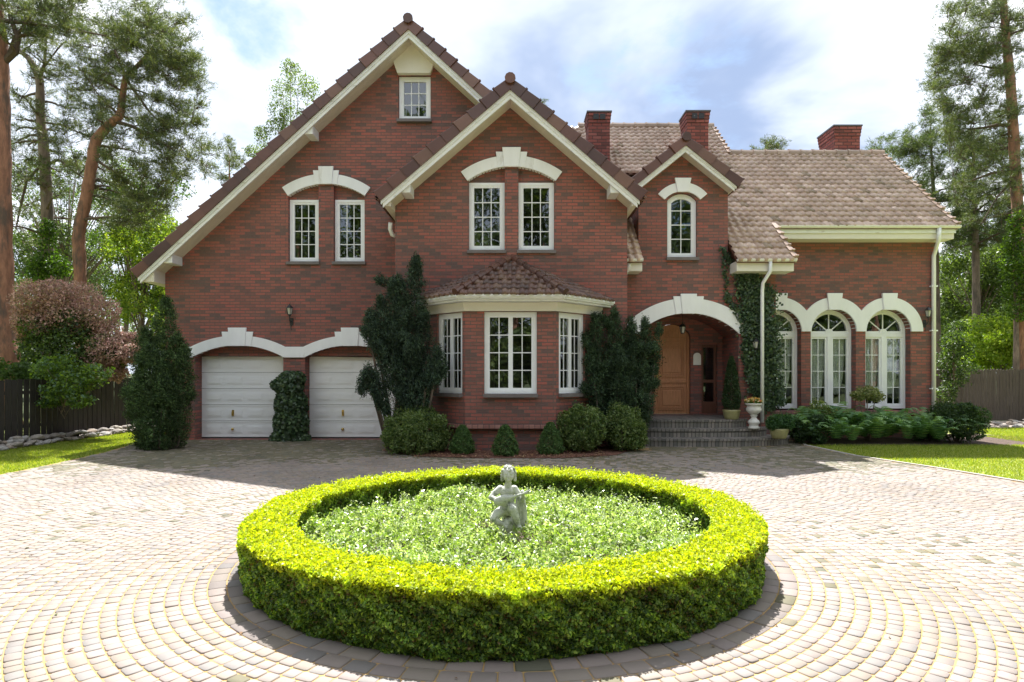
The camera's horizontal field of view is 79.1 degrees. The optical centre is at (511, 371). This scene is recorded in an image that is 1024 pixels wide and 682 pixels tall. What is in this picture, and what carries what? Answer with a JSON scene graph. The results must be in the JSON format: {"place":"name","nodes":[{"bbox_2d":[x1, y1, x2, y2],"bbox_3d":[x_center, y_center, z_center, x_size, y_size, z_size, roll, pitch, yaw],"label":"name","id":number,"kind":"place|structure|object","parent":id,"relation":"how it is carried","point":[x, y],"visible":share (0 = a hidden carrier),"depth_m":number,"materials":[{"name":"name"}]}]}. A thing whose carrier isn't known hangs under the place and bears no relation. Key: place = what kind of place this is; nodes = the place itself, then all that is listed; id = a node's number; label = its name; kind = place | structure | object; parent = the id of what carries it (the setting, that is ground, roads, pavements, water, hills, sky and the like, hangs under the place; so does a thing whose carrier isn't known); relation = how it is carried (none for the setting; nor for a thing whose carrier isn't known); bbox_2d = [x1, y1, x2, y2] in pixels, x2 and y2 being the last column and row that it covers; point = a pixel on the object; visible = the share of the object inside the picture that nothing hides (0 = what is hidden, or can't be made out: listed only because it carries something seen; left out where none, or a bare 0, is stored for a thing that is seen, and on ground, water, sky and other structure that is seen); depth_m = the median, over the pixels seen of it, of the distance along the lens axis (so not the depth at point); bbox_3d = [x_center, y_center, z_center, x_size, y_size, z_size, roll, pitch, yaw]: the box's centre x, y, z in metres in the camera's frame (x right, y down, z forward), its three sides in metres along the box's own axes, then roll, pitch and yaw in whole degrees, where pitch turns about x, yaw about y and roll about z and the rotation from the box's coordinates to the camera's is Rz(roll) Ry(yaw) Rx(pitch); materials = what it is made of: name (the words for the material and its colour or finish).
{"place":"outdoors","nodes":[
{"label":"outdoors","id":0,"kind":"place"},
{"bbox_2d":[0,431,134,474],"bbox_3d":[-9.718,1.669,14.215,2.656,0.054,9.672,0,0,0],"label":"grass","id":1,"kind":"structure","parent":0,"point":[22,457],"depth_m":13.05,"materials":[{"name":"green plant"}]},
{"bbox_2d":[322,506,677,573],"bbox_3d":[-0.070,1.670,5.870,3.900,0.001,3.900,0,0,0],"label":"soil bed","id":2,"kind":"object","parent":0,"point":[521,536],"visible":0.08,"depth_m":6.18,"materials":[{"name":"green plant"}]},
{"bbox_2d":[235,464,769,662],"bbox_3d":[-0.068,1.448,5.864,4.655,0.507,4.652,0,0,0],"label":"round hedge","id":3,"kind":"object","parent":2,"relation":"on","point":[293,576],"visible":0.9,"depth_m":3.92,"materials":[{"name":"green plant"}]},
{"bbox_2d":[301,478,705,579],"bbox_3d":[-0.070,1.521,5.871,3.817,0.448,3.833,0,0,0],"label":"ground cover","id":4,"kind":"object","parent":2,"relation":"on","point":[434,556],"visible":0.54,"depth_m":5.71,"materials":[{"name":"green plant"}]},
{"bbox_2d":[488,465,530,554],"bbox_3d":[-0.025,1.281,5.761,0.388,0.837,0.266,0,0,0],"label":"cherub statue","id":5,"kind":"object","parent":2,"relation":"on","point":[510,511],"visible":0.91,"depth_m":5.72,"materials":[{"name":"stone"}]},
{"bbox_2d":[383,445,629,457],"bbox_3d":[-0.025,1.672,13.575,5.550,0.001,3.050,0,0,0],"label":"mulch bed","id":6,"kind":"object","parent":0,"point":[607,450],"visible":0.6,"depth_m":12.71,"materials":[{"name":"brown soil"}]},
{"bbox_2d":[355,251,448,450],"bbox_3d":[-2.315,-0.453,13.242,2.021,4.380,1.097,0,0,0],"label":"yew","id":7,"kind":"object","parent":6,"relation":"on","point":[394,345],"visible":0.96,"depth_m":13.10,"materials":[{"name":"green plant"}]},
{"bbox_2d":[379,403,453,454],"bbox_3d":[-2.056,1.184,12.955,1.542,1.104,1.312,0,0,32],"label":"round shrub","id":8,"kind":"object","parent":6,"relation":"on","point":[436,437],"visible":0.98,"depth_m":12.63,"materials":[{"name":"green plant"}]},
{"bbox_2d":[448,424,476,454],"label":"dwarf conifer","id":9,"kind":"object","parent":6,"relation":"on","point":[454,445],"visible":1,"depth_m":12.63,"materials":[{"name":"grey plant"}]},
{"bbox_2d":[490,424,519,455],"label":"dwarf conifer","id":10,"kind":"object","parent":6,"relation":"on","point":[506,431],"visible":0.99,"depth_m":12.34,"materials":[{"name":"green plant"}]},
{"bbox_2d":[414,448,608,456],"bbox_3d":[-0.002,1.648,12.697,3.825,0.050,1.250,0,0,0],"label":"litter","id":11,"kind":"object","parent":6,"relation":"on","point":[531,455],"visible":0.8,"depth_m":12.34,"materials":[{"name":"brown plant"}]},
{"bbox_2d":[535,422,564,454],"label":"dwarf conifer","id":12,"kind":"object","parent":6,"relation":"on","point":[548,429],"visible":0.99,"depth_m":12.53,"materials":[{"name":"green plant"}]},
{"bbox_2d":[556,400,608,451],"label":"round shrub","id":13,"kind":"object","parent":6,"relation":"on","point":[586,437],"visible":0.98,"depth_m":12.87,"materials":[{"name":"green plant"}]},
{"bbox_2d":[575,305,666,447],"bbox_3d":[2.401,0.135,13.661,2.017,3.265,1.070,0,0,0],"label":"yew","id":14,"kind":"object","parent":6,"relation":"on","point":[626,370],"visible":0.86,"depth_m":13.59,"materials":[{"name":"green plant"}]},
{"bbox_2d":[601,400,648,450],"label":"round shrub","id":15,"kind":"object","parent":6,"relation":"on","point":[633,428],"visible":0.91,"depth_m":13.04,"materials":[{"name":"green plant"}]},
{"bbox_2d":[0,440,1023,681],"bbox_3d":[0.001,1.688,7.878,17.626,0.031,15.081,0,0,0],"label":"paving","id":16,"kind":"structure","parent":0,"point":[112,490],"depth_m":5.25,"materials":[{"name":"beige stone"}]},
{"bbox_2d":[4,0,1023,373],"label":"sky","id":17,"kind":"structure","parent":0,"point":[795,70],"materials":[{"name":"white"}]},
{"bbox_2d":[789,434,1023,445],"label":"soil bed","id":18,"kind":"object","parent":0,"point":[893,440],"visible":0.43,"depth_m":15.05,"materials":[{"name":"brown soil"}]},
{"bbox_2d":[788,413,831,443],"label":"round shrub","id":19,"kind":"object","parent":18,"relation":"on","point":[802,433],"visible":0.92,"depth_m":14.36,"materials":[{"name":"green plant"}]},
{"bbox_2d":[794,400,838,432],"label":"variegated shrub","id":20,"kind":"object","parent":18,"relation":"on","point":[820,408],"visible":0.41,"depth_m":15.32,"materials":[{"name":"green plant"}]},
{"bbox_2d":[811,401,869,431],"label":"fern","id":21,"kind":"object","parent":18,"relation":"on","point":[843,402],"visible":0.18,"depth_m":15.36,"materials":[{"name":"green plant"}]},
{"bbox_2d":[816,415,865,438],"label":"fern","id":22,"kind":"object","parent":18,"relation":"on","point":[837,434],"visible":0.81,"depth_m":14.46,"materials":[{"name":"green plant"}]},
{"bbox_2d":[821,405,875,434],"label":"fern","id":23,"kind":"object","parent":18,"relation":"on","point":[846,414],"visible":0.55,"depth_m":14.97,"materials":[{"name":"green plant"}]},
{"bbox_2d":[849,385,886,439],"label":"umbrella shrub","id":24,"kind":"object","parent":18,"relation":"on","point":[859,393],"visible":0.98,"depth_m":15.22,"materials":[{"name":"green plant"}]},
{"bbox_2d":[859,405,917,434],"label":"fern","id":25,"kind":"object","parent":18,"relation":"on","point":[889,413],"visible":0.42,"depth_m":14.93,"materials":[{"name":"green plant"}]},
{"bbox_2d":[860,410,921,436],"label":"fern","id":26,"kind":"object","parent":18,"relation":"on","point":[883,412],"visible":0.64,"depth_m":14.71,"materials":[{"name":"green plant"}]},
{"bbox_2d":[873,406,918,432],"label":"fern","id":27,"kind":"object","parent":18,"relation":"on","point":[905,409],"visible":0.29,"depth_m":15.35,"materials":[{"name":"green plant"}]},
{"bbox_2d":[882,416,934,438],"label":"fern","id":28,"kind":"object","parent":18,"relation":"on","point":[906,427],"visible":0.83,"depth_m":14.53,"materials":[{"name":"green plant"}]},
{"bbox_2d":[906,416,946,441],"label":"round shrub","id":29,"kind":"object","parent":18,"relation":"on","point":[929,438],"visible":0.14,"depth_m":15.11,"materials":[{"name":"green plant"}]},
{"bbox_2d":[905,409,971,435],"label":"fern","id":30,"kind":"object","parent":18,"relation":"on","point":[919,415],"visible":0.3,"depth_m":14.99,"materials":[{"name":"green plant"}]},
{"bbox_2d":[924,400,993,442],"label":"round shrub","id":31,"kind":"object","parent":18,"relation":"on","point":[960,410],"visible":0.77,"depth_m":14.56,"materials":[{"name":"green plant"}]},
{"bbox_2d":[938,415,987,437],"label":"fern","id":32,"kind":"object","parent":18,"relation":"on","point":[964,419],"visible":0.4,"depth_m":14.63,"materials":[{"name":"green plant"}]},
{"bbox_2d":[807,426,1023,480],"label":"lawn","id":33,"kind":"structure","parent":0,"point":[954,456],"depth_m":12.14,"materials":[{"name":"green plant"}]},
{"bbox_3d":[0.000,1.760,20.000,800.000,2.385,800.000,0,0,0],"label":"ground","id":34,"kind":"structure","parent":0,"visible":0},
{"bbox_2d":[0,357,47,382],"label":"young tree","id":35,"kind":"object","parent":34,"relation":"on","point":[14,369],"visible":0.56,"depth_m":15.46,"materials":[{"name":"green plant"}]},
{"bbox_2d":[21,217,71,343],"bbox_3d":[-15.597,-1.696,20.825,1.640,6.994,1.259,0,0,0],"label":"ivy clump","id":36,"kind":"object","parent":34,"relation":"on","point":[39,269],"visible":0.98,"depth_m":20.70,"materials":[{"name":"green plant"}]},
{"bbox_2d":[0,0,106,389],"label":"pine tree","id":37,"kind":"object","parent":34,"relation":"on","point":[25,18],"visible":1,"depth_m":18.37,"materials":[{"name":"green plant"}]},
{"bbox_2d":[6,275,141,393],"bbox_3d":[-11.475,-0.368,16.283,3.604,4.279,2.136,0,0,0],"label":"smoke bush","id":38,"kind":"object","parent":34,"relation":"on","point":[102,346],"visible":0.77,"depth_m":15.98,"materials":[{"name":"pink plant"}]},
{"bbox_2d":[0,378,157,440],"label":"fence","id":39,"kind":"object","parent":34,"relation":"on","point":[21,414],"visible":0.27,"depth_m":15.18,"materials":[{"name":"brown wood"}]},
{"bbox_2d":[12,144,152,311],"bbox_3d":[-20.938,-4.384,28.911,9.680,12.371,3.384,0,0,0],"label":"young tree","id":40,"kind":"object","parent":34,"relation":"on","point":[64,244],"visible":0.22,"depth_m":28.78,"materials":[{"name":"green plant"}]},
{"bbox_2d":[8,0,185,353],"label":"pine tree","id":41,"kind":"object","parent":34,"relation":"on","point":[42,154],"visible":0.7,"depth_m":21.18,"materials":[{"name":"green plant"}]},
{"bbox_2d":[77,172,196,371],"bbox_3d":[-15.469,-3.204,25.107,4.872,10.020,3.611,0,0,0],"label":"young tree","id":42,"kind":"object","parent":34,"relation":"on","point":[102,234],"visible":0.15,"depth_m":24.80,"materials":[{"name":"green plant"}]},
{"bbox_2d":[100,203,177,340],"bbox_3d":[-13.158,-2.183,22.052,2.745,7.965,4.084,0,0,-26],"label":"young tree","id":43,"kind":"object","parent":34,"relation":"on","point":[141,295],"visible":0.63,"depth_m":21.50,"materials":[{"name":"green plant"}]},
{"bbox_2d":[62,0,232,353],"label":"pine tree","id":44,"kind":"object","parent":34,"relation":"on","point":[175,61],"visible":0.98,"depth_m":19.39,"materials":[{"name":"green plant"}]},
{"bbox_2d":[118,294,198,450],"bbox_3d":[-7.700,0.010,13.585,1.473,3.506,1.476,0,0,-40],"label":"yew","id":45,"kind":"object","parent":34,"relation":"on","point":[149,394],"visible":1,"depth_m":13.42,"materials":[{"name":"green plant"}]},
{"bbox_2d":[210,133,249,184],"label":"pine tree","id":46,"kind":"object","parent":34,"relation":"on","point":[229,160],"visible":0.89,"depth_m":27.93,"materials":[{"name":"green plant"}]},
{"bbox_2d":[242,57,320,157],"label":"birch tree","id":47,"kind":"object","parent":34,"relation":"on","point":[279,123],"visible":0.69,"depth_m":29.82,"materials":[{"name":"green plant"}]},
{"bbox_2d":[14,218,1012,369],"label":"treeline","id":48,"kind":"object","parent":34,"relation":"on","point":[106,294],"visible":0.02,"depth_m":42.08,"materials":[{"name":"green plant"}]},
{"bbox_2d":[130,13,961,449],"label":"brick house","id":49,"kind":"structure","parent":34,"relation":"on","point":[528,221],"depth_m":15.40,"materials":[{"name":"red brick"}]},
{"bbox_2d":[202,357,282,437],"bbox_3d":[-6.775,0.550,15.987,2.220,2.300,0.685,0,0,0],"label":"garage door","id":50,"kind":"structure","parent":49,"relation":"in","point":[238,397],"depth_m":15.73,"materials":[{"name":"paint"}]},
{"bbox_2d":[286,304,292,329],"bbox_3d":[-5.469,-1.355,15.284,0.190,0.642,0.232,0,0,0],"label":"wall lantern","id":51,"kind":"object","parent":49,"relation":"attached to","point":[289,308],"depth_m":15.23,"materials":[{"name":"black metal"}]},
{"bbox_2d":[268,370,311,441],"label":"ivy","id":52,"kind":"object","parent":49,"relation":"attached to","point":[291,421],"visible":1,"depth_m":15.02,"materials":[{"name":"green plant"}]},
{"bbox_2d":[286,200,319,264],"bbox_3d":[-5.180,-3.487,15.920,0.820,1.645,1.160,0,0,0],"label":"window","id":53,"kind":"structure","parent":49,"relation":"in","point":[304,214],"depth_m":15.54,"materials":[{"name":"white paint"}]},
{"bbox_2d":[332,200,365,264],"bbox_3d":[-4.045,-3.487,15.920,0.830,1.645,1.160,0,0,0],"label":"window","id":54,"kind":"structure","parent":49,"relation":"in","point":[349,214],"depth_m":15.55,"materials":[{"name":"white paint"}]},
{"bbox_2d":[309,357,394,437],"bbox_3d":[-3.970,0.550,15.987,2.370,2.300,0.685,0,0,0],"label":"garage door","id":55,"kind":"structure","parent":49,"relation":"in","point":[336,411],"depth_m":15.73,"materials":[{"name":"paint"}]},
{"bbox_2d":[396,77,431,122],"bbox_3d":[-2.420,-6.772,15.880,0.860,1.175,1.160,0,0,0],"label":"window","id":56,"kind":"structure","parent":49,"relation":"in","point":[414,92],"depth_m":15.49,"materials":[{"name":"white paint"}]},
{"bbox_2d":[433,313,462,396],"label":"window","id":57,"kind":"structure","parent":49,"relation":"in","point":[445,391],"depth_m":13.51,"materials":[{"name":"white paint"}]},
{"bbox_2d":[449,319,456,387],"bbox_3d":[-1.313,-0.400,13.859,0.260,1.600,0.060,0,0,43],"label":"curtain","id":58,"kind":"object","parent":49,"relation":"hanging from","point":[455,352],"visible":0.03,"depth_m":13.78,"materials":[{"name":"fabric"}]},
{"bbox_2d":[467,183,505,252],"bbox_3d":[-0.575,-3.517,14.620,0.890,1.645,1.160,0,0,0],"label":"window","id":59,"kind":"structure","parent":49,"relation":"in","point":[486,200],"depth_m":14.84,"materials":[{"name":"white paint"}]},
{"bbox_2d":[490,318,494,387],"bbox_3d":[-0.460,-0.400,13.540,0.180,1.600,0.060,0,0,0],"label":"curtain","id":60,"kind":"object","parent":49,"relation":"hanging from","point":[492,355],"visible":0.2,"depth_m":13.56,"materials":[{"name":"fabric"}]},
{"bbox_2d":[483,312,537,396],"bbox_3d":[-0.030,-0.374,13.490,1.152,1.817,0.960,0,0,0],"label":"window","id":61,"kind":"structure","parent":49,"relation":"in","point":[515,335],"depth_m":13.20,"materials":[{"name":"white paint"}]},
{"bbox_2d":[517,183,555,252],"bbox_3d":[0.555,-3.517,14.620,0.890,1.645,1.160,0,0,0],"label":"window","id":62,"kind":"structure","parent":49,"relation":"in","point":[536,200],"depth_m":14.92,"materials":[{"name":"white paint"}]},
{"bbox_2d":[565,319,573,387],"bbox_3d":[1.282,-0.400,13.886,0.240,1.600,0.060,0,0,-43],"label":"curtain","id":63,"kind":"object","parent":49,"relation":"hanging from","point":[572,351],"visible":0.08,"depth_m":13.91,"materials":[{"name":"fabric"}]},
{"bbox_2d":[558,312,587,396],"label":"window","id":64,"kind":"structure","parent":49,"relation":"in","point":[569,391],"depth_m":13.53,"materials":[{"name":"white paint"}]},
{"bbox_2d":[654,325,688,413],"bbox_3d":[4.180,-0.053,16.280,1.000,2.386,0.161,0,0,0],"label":"front door","id":65,"kind":"structure","parent":49,"relation":"in","point":[673,398],"depth_m":16.28,"materials":[{"name":"brown wood"}]},
{"bbox_2d":[679,315,685,333],"bbox_3d":[4.292,-1.303,15.600,0.190,0.680,0.165,0,0,0],"label":"hanging lantern","id":66,"kind":"object","parent":49,"relation":"hanging from","point":[682,326],"visible":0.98,"depth_m":15.56,"materials":[{"name":"black metal"}]},
{"bbox_2d":[666,194,698,259],"bbox_3d":[4.115,-3.512,15.500,0.790,1.635,1.160,0,0,0],"label":"window","id":67,"kind":"structure","parent":49,"relation":"in","point":[681,208],"depth_m":15.14,"materials":[{"name":"white paint"}]},
{"bbox_2d":[721,356,741,418],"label":"potted conifer","id":68,"kind":"object","parent":49,"relation":"on","point":[728,410],"visible":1,"depth_m":14.70,"materials":[{"name":"plant"}]},
{"bbox_2d":[744,397,762,428],"bbox_3d":[5.617,0.946,14.418,0.415,0.738,0.410,0,0,0],"label":"flower urn","id":69,"kind":"object","parent":49,"relation":"on","point":[753,409],"visible":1,"depth_m":14.32,"materials":[{"name":"stone"}]},
{"bbox_2d":[719,245,789,426],"bbox_3d":[5.855,-0.711,14.866,1.765,4.722,0.263,0,0,2],"label":"ivy","id":70,"kind":"object","parent":49,"relation":"attached to","point":[749,293],"visible":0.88,"depth_m":14.84,"materials":[{"name":"green plant"}]},
{"bbox_2d":[765,413,796,438],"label":"potted shrub","id":71,"kind":"object","parent":49,"relation":"on","point":[777,425],"visible":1,"depth_m":13.89,"materials":[{"name":"green plant"}]},
{"bbox_2d":[779,339,790,392],"bbox_3d":[7.185,-0.150,16.440,0.430,1.500,0.063,0,0,0],"label":"lace curtain","id":72,"kind":"object","parent":49,"relation":"hanging from","point":[788,350],"visible":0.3,"depth_m":16.44,"materials":[{"name":"white fabric"}]},
{"bbox_2d":[776,310,796,409],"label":"arched window","id":73,"kind":"structure","parent":49,"relation":"in","point":[791,392],"depth_m":16.32,"materials":[{"name":"white paint"}]},
{"bbox_2d":[812,339,823,397],"bbox_3d":[8.075,-0.100,16.440,0.430,1.600,0.063,0,0,0],"label":"lace curtain","id":74,"kind":"object","parent":49,"relation":"hanging from","point":[820,361],"visible":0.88,"depth_m":16.44,"materials":[{"name":"white fabric"}]},
{"bbox_2d":[811,310,850,409],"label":"arched window","id":75,"kind":"structure","parent":49,"relation":"in","point":[829,325],"depth_m":16.32,"materials":[{"name":"white paint"}]},
{"bbox_2d":[833,339,843,394],"bbox_3d":[8.605,-0.150,16.440,0.430,1.500,0.063,0,0,0],"label":"lace curtain","id":76,"kind":"object","parent":49,"relation":"hanging from","point":[835,363],"visible":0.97,"depth_m":16.44,"materials":[{"name":"white fabric"}]},
{"bbox_2d":[866,339,877,388],"bbox_3d":[9.495,-0.100,16.440,0.430,1.600,0.063,0,0,0],"label":"lace curtain","id":77,"kind":"object","parent":49,"relation":"hanging from","point":[874,357],"visible":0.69,"depth_m":16.44,"materials":[{"name":"white fabric"}]},
{"bbox_2d":[865,310,904,409],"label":"arched window","id":78,"kind":"structure","parent":49,"relation":"in","point":[883,325],"depth_m":16.32,"materials":[{"name":"white paint"}]},
{"bbox_2d":[887,339,897,394],"bbox_3d":[10.025,-0.150,16.440,0.430,1.500,0.063,0,0,0],"label":"lace curtain","id":79,"kind":"object","parent":49,"relation":"hanging from","point":[889,364],"visible":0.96,"depth_m":16.44,"materials":[{"name":"white fabric"}]},
{"bbox_2d":[923,306,931,330],"bbox_3d":[10.701,-1.366,15.984,0.190,0.642,0.232,0,0,0],"label":"wall lantern","id":80,"kind":"object","parent":49,"relation":"attached to","point":[928,310],"depth_m":15.93,"materials":[{"name":"black metal"}]},
{"bbox_2d":[756,134,792,149],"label":"pine tree","id":81,"kind":"object","parent":34,"relation":"on","point":[770,144],"visible":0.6,"depth_m":33.21,"materials":[{"name":"green plant"}]},
{"bbox_2d":[777,406,834,418],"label":"fern","id":82,"kind":"object","parent":34,"relation":"on","point":[799,408],"visible":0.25,"depth_m":15.18,"materials":[{"name":"green plant"}]},
{"bbox_2d":[785,408,839,426],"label":"fern","id":83,"kind":"object","parent":34,"relation":"on","point":[803,415],"visible":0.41,"depth_m":14.62,"materials":[{"name":"green plant"}]},
{"bbox_2d":[839,420,879,439],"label":"fern","id":84,"kind":"object","parent":34,"relation":"on","point":[853,435],"visible":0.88,"depth_m":14.32,"materials":[{"name":"green plant"}]},
{"bbox_2d":[837,408,890,436],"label":"fern","id":85,"kind":"object","parent":34,"relation":"on","point":[863,432],"visible":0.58,"depth_m":14.81,"materials":[{"name":"green plant"}]},
{"bbox_2d":[849,414,900,437],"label":"fern","id":86,"kind":"object","parent":34,"relation":"on","point":[878,429],"visible":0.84,"depth_m":14.55,"materials":[{"name":"green plant"}]},
{"bbox_2d":[803,443,1023,482],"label":"kerb","id":87,"kind":"structure","parent":34,"relation":"on","point":[805,444],"depth_m":11.12,"materials":[{"name":"concrete"}]},
{"bbox_2d":[895,413,947,437],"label":"fern","id":88,"kind":"object","parent":34,"relation":"on","point":[922,431],"visible":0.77,"depth_m":14.61,"materials":[{"name":"green plant"}]},
{"bbox_2d":[862,95,987,369],"bbox_3d":[18.145,-5.341,26.999,6.599,14.287,3.979,0,0,0],"label":"pine tree","id":89,"kind":"object","parent":34,"relation":"on","point":[907,142],"visible":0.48,"depth_m":26.21,"materials":[{"name":"green plant"}]},
{"bbox_2d":[908,416,970,438],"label":"fern","id":90,"kind":"object","parent":34,"relation":"on","point":[938,433],"visible":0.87,"depth_m":14.48,"materials":[{"name":"green plant"}]},
{"bbox_2d":[936,320,982,402],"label":"young tree","id":91,"kind":"object","parent":34,"relation":"on","point":[953,370],"visible":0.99,"depth_m":20.45,"materials":[{"name":"green plant"}]},
{"bbox_2d":[939,231,994,366],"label":"pine tree","id":92,"kind":"object","parent":34,"relation":"on","point":[940,253],"visible":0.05,"depth_m":32.90,"materials":[{"name":"green plant"}]},
{"bbox_2d":[915,0,1023,420],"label":"pine tree","id":93,"kind":"object","parent":34,"relation":"on","point":[976,49],"visible":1,"depth_m":21.41,"materials":[{"name":"green plant"}]},
{"bbox_2d":[939,220,1012,344],"bbox_3d":[22.747,-2.867,30.027,5.957,9.339,3.659,0,0,0],"label":"deciduous tree","id":94,"kind":"object","parent":34,"relation":"on","point":[989,285],"visible":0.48,"depth_m":29.71,"materials":[{"name":"green plant"}]},
{"bbox_2d":[941,312,1012,369],"bbox_3d":[19.070,-0.309,23.982,4.833,4.223,3.396,0,0,0],"label":"sunlit shrub","id":95,"kind":"object","parent":34,"relation":"on","point":[994,350],"visible":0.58,"depth_m":23.67,"materials":[{"name":"green plant"}]},
{"bbox_2d":[934,123,1023,369],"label":"pine tree","id":96,"kind":"object","parent":34,"relation":"on","point":[976,241],"visible":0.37,"depth_m":25.87,"materials":[{"name":"green plant"}]},
{"bbox_2d":[936,368,1023,419],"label":"fence","id":97,"kind":"object","parent":34,"relation":"on","point":[998,394],"visible":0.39,"depth_m":21.50,"materials":[{"name":"brown wood"}]},
{"bbox_2d":[986,421,1023,427],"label":"gravel strip","id":98,"kind":"object","parent":34,"relation":"on","point":[1003,422],"depth_m":19.92,"materials":[{"name":"white stone"}]},
{"bbox_2d":[995,209,1023,420],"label":"ivy clump","id":99,"kind":"object","parent":34,"relation":"on","point":[1013,248],"visible":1,"depth_m":21.54,"materials":[{"name":"green plant"}]},
{"label":"verge soil","id":100,"kind":"structure","parent":0,"visible":0},
{"bbox_2d":[28,354,115,418],"bbox_3d":[-11.092,0.677,15.105,2.628,2.277,1.504,0,0,25],"label":"overhanging shrub","id":101,"kind":"object","parent":100,"relation":"on","point":[55,396],"visible":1,"depth_m":14.79,"materials":[{"name":"green plant"}]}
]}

